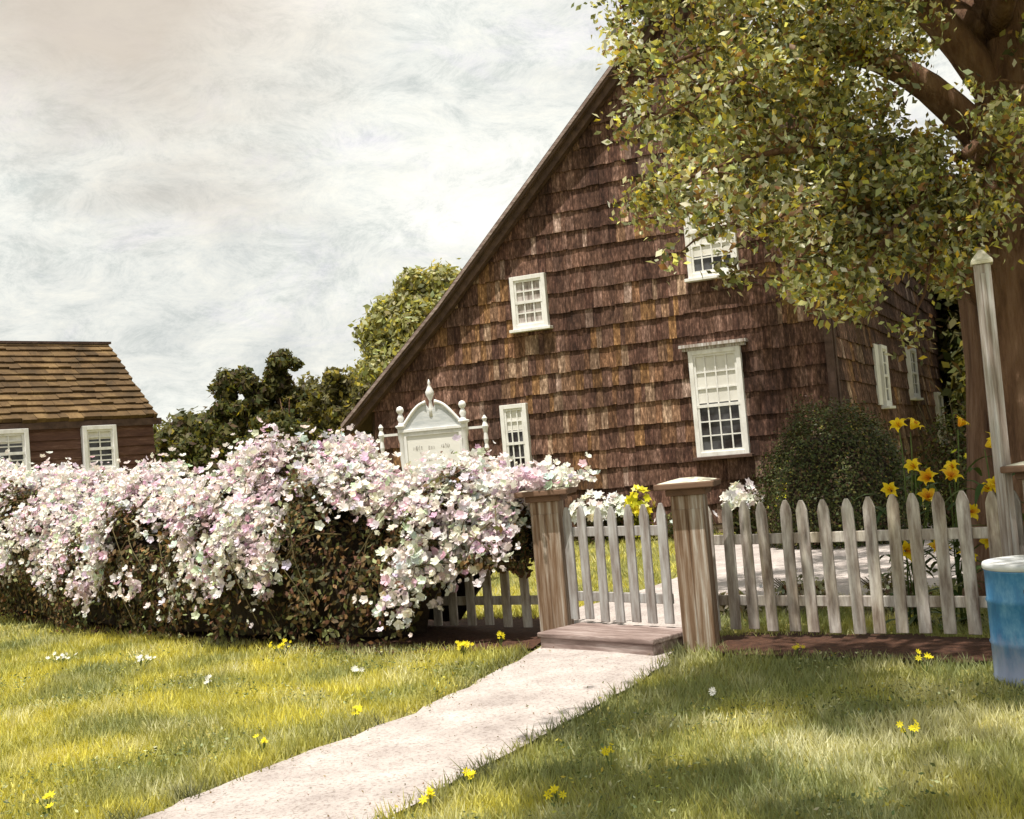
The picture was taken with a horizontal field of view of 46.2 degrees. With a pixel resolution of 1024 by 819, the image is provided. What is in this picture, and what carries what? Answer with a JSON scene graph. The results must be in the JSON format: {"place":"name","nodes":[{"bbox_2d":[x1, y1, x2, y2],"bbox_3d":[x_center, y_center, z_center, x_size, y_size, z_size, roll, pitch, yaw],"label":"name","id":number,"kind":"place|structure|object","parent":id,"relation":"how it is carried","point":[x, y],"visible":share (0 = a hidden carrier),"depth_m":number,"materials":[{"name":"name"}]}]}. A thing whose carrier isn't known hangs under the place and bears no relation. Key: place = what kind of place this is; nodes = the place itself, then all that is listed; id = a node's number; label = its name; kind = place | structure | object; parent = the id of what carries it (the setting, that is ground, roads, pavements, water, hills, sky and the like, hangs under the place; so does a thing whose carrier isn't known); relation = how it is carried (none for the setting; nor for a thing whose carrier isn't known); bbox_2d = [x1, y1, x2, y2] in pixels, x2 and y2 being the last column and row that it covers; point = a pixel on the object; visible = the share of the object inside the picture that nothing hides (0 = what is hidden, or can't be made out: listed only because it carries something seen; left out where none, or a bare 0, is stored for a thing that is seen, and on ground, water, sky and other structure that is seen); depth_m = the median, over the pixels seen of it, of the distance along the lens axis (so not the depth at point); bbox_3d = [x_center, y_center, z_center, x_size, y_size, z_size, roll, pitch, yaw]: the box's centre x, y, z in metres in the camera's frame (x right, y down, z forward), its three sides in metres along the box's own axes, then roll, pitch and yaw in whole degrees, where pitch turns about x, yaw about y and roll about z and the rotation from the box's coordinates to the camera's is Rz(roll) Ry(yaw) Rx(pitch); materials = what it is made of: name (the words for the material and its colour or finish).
{"place":"outdoors","nodes":[
{"label":"outdoors","id":0,"kind":"place"},
{"bbox_2d":[138,647,671,818],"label":"path","id":1,"kind":"structure","parent":0,"point":[387,757],"depth_m":6.41,"materials":[{"name":"beige concrete"}]},
{"bbox_2d":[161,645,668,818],"bbox_3d":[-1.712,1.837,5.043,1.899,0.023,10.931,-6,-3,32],"label":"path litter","id":2,"kind":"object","parent":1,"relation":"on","point":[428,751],"visible":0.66,"depth_m":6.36,"materials":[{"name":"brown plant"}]},
{"bbox_2d":[537,622,682,655],"bbox_3d":[0.788,1.755,9.146,0.520,0.145,1.160,-3,-3,-45],"label":"timber step","id":3,"kind":"object","parent":1,"relation":"on","point":[636,639],"visible":0.69,"depth_m":8.98,"materials":[{"name":"brown wood"}]},
{"bbox_2d":[0,0,974,428],"label":"sky","id":4,"kind":"structure","parent":0,"point":[194,189],"materials":[{"name":"white"}]},
{"bbox_2d":[0,479,1023,818],"bbox_3d":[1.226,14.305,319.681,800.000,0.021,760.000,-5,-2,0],"label":"ground","id":5,"kind":"structure","parent":0,"point":[722,811],"depth_m":6.58,"materials":[{"name":"green plant"}]},
{"bbox_2d":[36,790,55,817],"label":"wildflower","id":6,"kind":"object","parent":5,"relation":"on","point":[48,795],"visible":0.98,"depth_m":5.68,"materials":[{"name":"yellow plant"}]},
{"bbox_2d":[46,652,76,663],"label":"wildflower","id":7,"kind":"object","parent":5,"relation":"on","point":[62,655],"visible":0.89,"depth_m":10.73,"materials":[{"name":"white plant"}]},
{"bbox_2d":[0,341,161,475],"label":"barn","id":8,"kind":"structure","parent":5,"relation":"on","point":[79,403],"depth_m":21.36,"materials":[{"name":"brown wood"}]},
{"bbox_2d":[0,428,30,471],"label":"window","id":9,"kind":"structure","parent":8,"relation":"in","point":[16,441],"depth_m":20.15,"materials":[{"name":"white paint"}]},
{"bbox_2d":[80,425,120,473],"bbox_3d":[-7.259,0.713,21.179,0.740,0.870,0.160,-3,-3,-45],"label":"window","id":10,"kind":"structure","parent":8,"relation":"in","point":[99,441],"depth_m":21.18,"materials":[{"name":"white paint"}]},
{"bbox_2d":[136,654,155,665],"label":"wildflower","id":11,"kind":"object","parent":5,"relation":"on","point":[140,659],"visible":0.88,"depth_m":10.13,"materials":[{"name":"white plant"}]},
{"bbox_2d":[154,433,205,476],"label":"shrub","id":12,"kind":"object","parent":5,"relation":"on","point":[186,445],"visible":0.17,"depth_m":24.09,"materials":[{"name":"green plant"}]},
{"bbox_2d":[153,406,250,463],"bbox_3d":[-8.860,1.810,35.047,6.650,3.945,5.407,-5,-2,0],"label":"shrub","id":13,"kind":"object","parent":5,"relation":"on","point":[182,424],"visible":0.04,"depth_m":34.18,"materials":[{"name":"green plant"}]},
{"bbox_2d":[204,674,210,687],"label":"wildflower","id":14,"kind":"object","parent":5,"relation":"on","point":[206,679],"visible":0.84,"depth_m":8.85,"materials":[{"name":"white plant"}]},
{"bbox_2d":[186,422,254,481],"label":"shrub","id":15,"kind":"object","parent":5,"relation":"on","point":[226,430],"visible":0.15,"depth_m":23.94,"materials":[{"name":"green plant"}]},
{"bbox_2d":[193,365,277,474],"bbox_3d":[-6.651,1.103,30.106,2.841,4.475,2.361,-5,-2,0],"label":"tree","id":16,"kind":"object","parent":5,"relation":"on","point":[227,386],"visible":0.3,"depth_m":29.67,"materials":[{"name":"green plant"}]},
{"bbox_2d":[252,734,267,751],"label":"wildflower","id":17,"kind":"object","parent":5,"relation":"on","point":[264,741],"visible":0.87,"depth_m":6.58,"materials":[{"name":"yellow plant"}]},
{"bbox_2d":[0,607,540,653],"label":"soil bed","id":18,"kind":"object","parent":5,"relation":"on","point":[446,633],"visible":0.28,"depth_m":10.57,"materials":[{"name":"brown soil"}]},
{"bbox_2d":[0,449,58,527],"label":"rose bush","id":19,"kind":"object","parent":18,"relation":"on","point":[5,466],"visible":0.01,"depth_m":17.54,"materials":[{"name":"white plant"}]},
{"bbox_2d":[0,451,129,622],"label":"rose bush","id":20,"kind":"object","parent":18,"relation":"on","point":[19,492],"visible":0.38,"depth_m":14.86,"materials":[{"name":"white plant"}]},
{"bbox_2d":[1,447,206,634],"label":"rose bush","id":21,"kind":"object","parent":18,"relation":"on","point":[68,541],"visible":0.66,"depth_m":13.09,"materials":[{"name":"white plant"}]},
{"bbox_2d":[92,416,386,644],"bbox_3d":[-2.711,1.139,11.828,2.869,2.104,2.104,-7,-3,42],"label":"rose bush","id":22,"kind":"object","parent":18,"relation":"on","point":[194,566],"visible":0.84,"depth_m":11.18,"materials":[{"name":"white plant"}]},
{"bbox_2d":[253,429,599,648],"bbox_3d":[-0.687,1.017,10.488,3.188,1.881,2.084,-6,-3,28],"label":"rose bush","id":23,"kind":"object","parent":18,"relation":"on","point":[389,579],"visible":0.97,"depth_m":10.15,"materials":[{"name":"white plant"}]},
{"bbox_2d":[350,525,537,626],"bbox_3d":[-1.771,1.578,11.438,4.734,0.980,0.070,-6,-3,32],"label":"picket fence","id":24,"kind":"object","parent":18,"relation":"on","point":[506,600],"visible":0.12,"depth_m":10.43,"materials":[{"name":"grey wood"}]},
{"bbox_2d":[497,631,504,646],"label":"wildflower","id":25,"kind":"object","parent":18,"relation":"on","point":[499,633],"visible":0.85,"depth_m":9.53,"materials":[{"name":"yellow plant"}]},
{"bbox_2d":[269,638,290,655],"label":"wildflower","id":26,"kind":"object","parent":5,"relation":"on","point":[278,646],"visible":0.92,"depth_m":10.13,"materials":[{"name":"yellow plant"}]},
{"bbox_2d":[243,408,319,448],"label":"shrub","id":27,"kind":"object","parent":5,"relation":"on","point":[279,418],"visible":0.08,"depth_m":24.70,"materials":[{"name":"green plant"}]},
{"bbox_2d":[259,347,316,439],"bbox_3d":[-5.562,0.845,30.215,2.057,4.804,2.052,-4,-3,-28],"label":"tree","id":28,"kind":"object","parent":5,"relation":"on","point":[281,362],"visible":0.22,"depth_m":30.14,"materials":[{"name":"green plant"}]},
{"bbox_2d":[279,367,360,429],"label":"shrub","id":29,"kind":"object","parent":5,"relation":"on","point":[301,382],"visible":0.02,"depth_m":32.52,"materials":[{"name":"green plant"}]},
{"bbox_2d":[296,366,372,448],"bbox_3d":[-3.936,1.001,27.070,2.325,3.968,2.206,-4,-3,-26],"label":"tree","id":30,"kind":"object","parent":5,"relation":"on","point":[339,387],"visible":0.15,"depth_m":26.81,"materials":[{"name":"green plant"}]},
{"bbox_2d":[325,381,374,514],"bbox_3d":[-3.078,1.109,26.149,2.307,3.535,1.990,-5,-2,0],"label":"shrub","id":31,"kind":"object","parent":5,"relation":"on","point":[357,392],"visible":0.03,"depth_m":26.11,"materials":[{"name":"green plant"}]},
{"bbox_2d":[351,705,361,718],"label":"wildflower","id":32,"kind":"object","parent":5,"relation":"on","point":[359,709],"visible":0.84,"depth_m":7.24,"materials":[{"name":"yellow plant"}]},
{"bbox_2d":[351,666,363,675],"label":"wildflower","id":33,"kind":"object","parent":5,"relation":"on","point":[354,668],"visible":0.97,"depth_m":8.74,"materials":[{"name":"white plant"}]},
{"bbox_2d":[345,258,461,386],"bbox_3d":[-1.884,-0.529,31.983,5.490,7.086,4.808,-5,-2,0],"label":"tree","id":34,"kind":"object","parent":5,"relation":"on","point":[386,330],"visible":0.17,"depth_m":31.29,"materials":[{"name":"green plant"}]},
{"bbox_2d":[418,786,434,812],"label":"wildflower","id":35,"kind":"object","parent":5,"relation":"on","point":[429,793],"visible":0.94,"depth_m":5.23,"materials":[{"name":"yellow plant"}]},
{"bbox_2d":[378,379,488,473],"bbox_3d":[-0.934,0.925,14.978,1.434,2.620,0.146,-5,-2,12],"label":"ornamental sign","id":36,"kind":"object","parent":5,"relation":"on","point":[423,427],"visible":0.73,"depth_m":14.98,"materials":[{"name":"white paint"}]},
{"bbox_2d":[455,640,473,654],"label":"wildflower","id":37,"kind":"object","parent":5,"relation":"on","point":[459,647],"visible":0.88,"depth_m":9.37,"materials":[{"name":"yellow plant"}]},
{"bbox_2d":[462,766,475,789],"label":"wildflower","id":38,"kind":"object","parent":5,"relation":"on","point":[470,774],"visible":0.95,"depth_m":5.48,"materials":[{"name":"yellow plant"}]},
{"bbox_2d":[0,583,1023,818],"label":"clover","id":39,"kind":"object","parent":5,"relation":"on","point":[610,784],"visible":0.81,"depth_m":6.48,"materials":[{"name":"green plant"}]},
{"bbox_2d":[514,486,576,631],"bbox_3d":[0.330,1.278,9.896,0.436,1.294,0.436,-5,-2,14],"label":"gate post","id":40,"kind":"object","parent":5,"relation":"on","point":[546,509],"visible":0.75,"depth_m":9.78,"materials":[{"name":"brown wood"}]},
{"bbox_2d":[562,503,674,623],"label":"garden gate","id":41,"kind":"structure","parent":40,"relation":"attached to","point":[618,596],"depth_m":9.38,"materials":[{"name":"white wood"}]},
{"bbox_2d":[543,784,566,806],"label":"wildflower","id":42,"kind":"object","parent":5,"relation":"on","point":[554,791],"visible":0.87,"depth_m":5.13,"materials":[{"name":"yellow plant"}]},
{"bbox_2d":[569,489,618,543],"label":"flowering bush","id":43,"kind":"object","parent":5,"relation":"on","point":[590,509],"visible":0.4,"depth_m":19.55,"materials":[{"name":"white plant"}]},
{"bbox_2d":[601,743,613,770],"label":"wildflower","id":44,"kind":"object","parent":5,"relation":"on","point":[605,751],"visible":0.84,"depth_m":5.64,"materials":[{"name":"yellow plant"}]},
{"bbox_2d":[603,490,625,542],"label":"flowering bush","id":45,"kind":"object","parent":5,"relation":"on","point":[617,500],"visible":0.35,"depth_m":19.40,"materials":[{"name":"white plant"}]},
{"bbox_2d":[624,484,655,540],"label":"flowering bush","id":46,"kind":"object","parent":5,"relation":"on","point":[633,501],"visible":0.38,"depth_m":19.19,"materials":[{"name":"yellow plant"}]},
{"bbox_2d":[654,510,717,541],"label":"bush","id":47,"kind":"object","parent":5,"relation":"on","point":[670,527],"visible":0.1,"depth_m":18.93,"materials":[{"name":"green plant"}]},
{"bbox_2d":[653,477,720,651],"bbox_3d":[1.348,1.148,8.837,0.436,1.294,0.436,-6,-2,17],"label":"gate post","id":48,"kind":"object","parent":5,"relation":"on","point":[694,560],"visible":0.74,"depth_m":8.72,"materials":[{"name":"brown wood"}]},
{"bbox_2d":[708,687,715,698],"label":"wildflower","id":49,"kind":"object","parent":5,"relation":"on","point":[712,691],"visible":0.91,"depth_m":6.93,"materials":[{"name":"white plant"}]},
{"bbox_2d":[719,590,761,617],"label":"ground plant","id":50,"kind":"object","parent":5,"relation":"on","point":[724,609],"visible":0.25,"depth_m":10.13,"materials":[{"name":"green plant"}]},
{"bbox_2d":[719,477,763,533],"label":"flowering bush","id":51,"kind":"object","parent":5,"relation":"on","point":[735,495],"visible":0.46,"depth_m":18.26,"materials":[{"name":"white plant"}]},
{"bbox_2d":[574,523,962,626],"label":"gravel yard","id":52,"kind":"structure","parent":5,"relation":"on","point":[778,566],"depth_m":12.70,"materials":[{"name":"beige gravel"}]},
{"bbox_2d":[747,393,930,549],"bbox_3d":[4.323,0.779,16.014,2.379,2.047,2.201,-5,-2,0],"label":"round bush","id":53,"kind":"object","parent":52,"relation":"on","point":[833,469],"visible":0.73,"depth_m":15.43,"materials":[{"name":"green plant"}]},
{"bbox_2d":[920,449,966,527],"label":"bush","id":54,"kind":"object","parent":52,"relation":"on","point":[944,497],"visible":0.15,"depth_m":15.60,"materials":[{"name":"green plant"}]},
{"bbox_2d":[571,0,1023,609],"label":"shade tree","id":55,"kind":"object","parent":5,"relation":"on","point":[853,196],"visible":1,"depth_m":9.17,"materials":[{"name":"green plant"}]},
{"bbox_2d":[792,643,804,659],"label":"wildflower","id":56,"kind":"object","parent":5,"relation":"on","point":[795,647],"visible":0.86,"depth_m":7.98,"materials":[{"name":"yellow plant"}]},
{"bbox_2d":[759,569,838,613],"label":"ground plant","id":57,"kind":"object","parent":5,"relation":"on","point":[819,586],"visible":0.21,"depth_m":10.21,"materials":[{"name":"green plant"}]},
{"bbox_2d":[712,631,992,661],"bbox_3d":[3.164,1.533,7.744,4.650,0.010,1.181,-7,-3,38],"label":"mulch bed","id":58,"kind":"object","parent":5,"relation":"on","point":[911,643],"visible":0.64,"depth_m":8.25,"materials":[{"name":"brown soil"}]},
{"bbox_2d":[708,491,1023,634],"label":"picket fence","id":59,"kind":"object","parent":58,"relation":"on","point":[947,601],"visible":0.88,"depth_m":8.48,"materials":[{"name":"white wood"}]},
{"bbox_2d":[861,568,936,618],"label":"ground plant","id":60,"kind":"object","parent":5,"relation":"on","point":[887,586],"visible":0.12,"depth_m":9.60,"materials":[{"name":"green plant"}]},
{"bbox_2d":[851,417,964,625],"bbox_3d":[2.940,0.835,8.921,0.707,1.556,0.553,-7,-3,35],"label":"daylily","id":61,"kind":"object","parent":5,"relation":"on","point":[912,464],"visible":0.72,"depth_m":8.79,"materials":[{"name":"green plant"}]},
{"bbox_2d":[896,720,919,743],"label":"wildflower","id":62,"kind":"object","parent":5,"relation":"on","point":[915,728],"visible":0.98,"depth_m":5.67,"materials":[{"name":"yellow plant"}]},
{"bbox_2d":[915,649,933,672],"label":"wildflower","id":63,"kind":"object","parent":5,"relation":"on","point":[927,656],"visible":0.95,"depth_m":7.24,"materials":[{"name":"yellow plant"}]},
{"bbox_2d":[916,396,966,525],"bbox_3d":[6.580,0.716,17.563,1.602,1.934,1.301,-5,-2,0],"label":"bush","id":64,"kind":"object","parent":5,"relation":"on","point":[941,451],"visible":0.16,"depth_m":17.51,"materials":[{"name":"green plant"}]},
{"bbox_2d":[892,415,991,629],"bbox_3d":[3.249,0.811,8.775,0.838,1.540,0.421,-5,-2,10],"label":"daylily","id":65,"kind":"object","parent":5,"relation":"on","point":[951,471],"visible":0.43,"depth_m":8.73,"materials":[{"name":"green plant"}]},
{"bbox_2d":[930,278,965,419],"bbox_3d":[13.216,-3.186,25.218,7.435,9.371,7.957,-3,-3,-35],"label":"tree","id":66,"kind":"object","parent":5,"relation":"on","point":[956,377],"visible":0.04,"depth_m":25.84,"materials":[{"name":"green plant"}]},
{"bbox_2d":[934,242,966,460],"bbox_3d":[16.275,-3.111,34.075,11.247,9.457,9.579,-5,-2,0],"label":"tree","id":67,"kind":"object","parent":5,"relation":"on","point":[950,343],"visible":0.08,"depth_m":33.67,"materials":[{"name":"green plant"}]},
{"bbox_2d":[945,432,1023,620],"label":"daylily","id":68,"kind":"object","parent":5,"relation":"on","point":[985,487],"visible":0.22,"depth_m":8.66,"materials":[{"name":"yellow plant"}]},
{"bbox_2d":[970,250,1019,556],"bbox_3d":[3.195,0.268,7.845,0.136,2.650,0.136,-6,-2,20],"label":"tall post","id":69,"kind":"object","parent":5,"relation":"on","point":[981,262],"visible":0.74,"depth_m":7.81,"materials":[{"name":"white wood"}]},
{"bbox_2d":[981,555,1023,687],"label":"barrel","id":70,"kind":"object","parent":5,"relation":"on","point":[1004,583],"visible":0.97,"depth_m":6.71,"materials":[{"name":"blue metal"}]},
{"bbox_2d":[1000,461,1023,497],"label":"fence post","id":71,"kind":"object","parent":5,"relation":"on","point":[1017,469],"visible":1,"depth_m":7.70,"materials":[{"name":"brown wood"}]},
{"bbox_2d":[341,0,951,539],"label":"shingled house","id":72,"kind":"structure","parent":0,"point":[563,322],"depth_m":20.45,"materials":[{"name":"brown wood"}]},
{"bbox_2d":[499,403,532,475],"bbox_3d":[0.087,0.661,21.068,0.510,1.510,0.105,-6,-3,25],"label":"window","id":73,"kind":"structure","parent":72,"relation":"in","point":[514,418],"depth_m":21.06,"materials":[{"name":"white paint"}]},
{"bbox_2d":[509,272,552,333],"bbox_3d":[0.297,-1.858,20.939,0.780,0.980,0.160,-6,-3,25],"label":"window","id":74,"kind":"structure","parent":72,"relation":"in","point":[528,293],"depth_m":20.94,"materials":[{"name":"white paint"}]},
{"bbox_2d":[680,182,741,282],"bbox_3d":[3.221,-2.913,19.570,0.950,1.570,0.160,-6,-3,25],"label":"window","id":75,"kind":"structure","parent":72,"relation":"in","point":[701,261],"depth_m":19.61,"materials":[{"name":"white paint"}]},
{"bbox_2d":[678,338,753,460],"bbox_3d":[3.349,-0.149,19.498,1.120,1.900,0.180,-6,-3,25],"label":"window","id":76,"kind":"structure","parent":72,"relation":"in","point":[716,374],"depth_m":19.51,"materials":[{"name":"white paint"}]},
{"bbox_2d":[878,344,895,408],"bbox_3d":[7.222,-0.629,23.184,0.160,1.230,0.860,-6,-3,25],"label":"window","id":77,"kind":"structure","parent":72,"relation":"in","point":[882,349],"depth_m":23.01,"materials":[{"name":"white paint"}]},
{"bbox_2d":[905,347,923,400],"bbox_3d":[9.200,-0.812,27.447,0.160,1.200,1.360,-6,-3,25],"label":"window","id":78,"kind":"structure","parent":72,"relation":"in","point":[911,360],"depth_m":27.30,"materials":[{"name":"white paint"}]},
{"bbox_2d":[933,392,949,446],"bbox_3d":[11.519,0.259,32.158,0.160,1.450,1.460,-6,-3,25],"label":"window","id":79,"kind":"structure","parent":72,"relation":"in","point":[938,398],"depth_m":31.95,"materials":[{"name":"white paint"}]}
]}

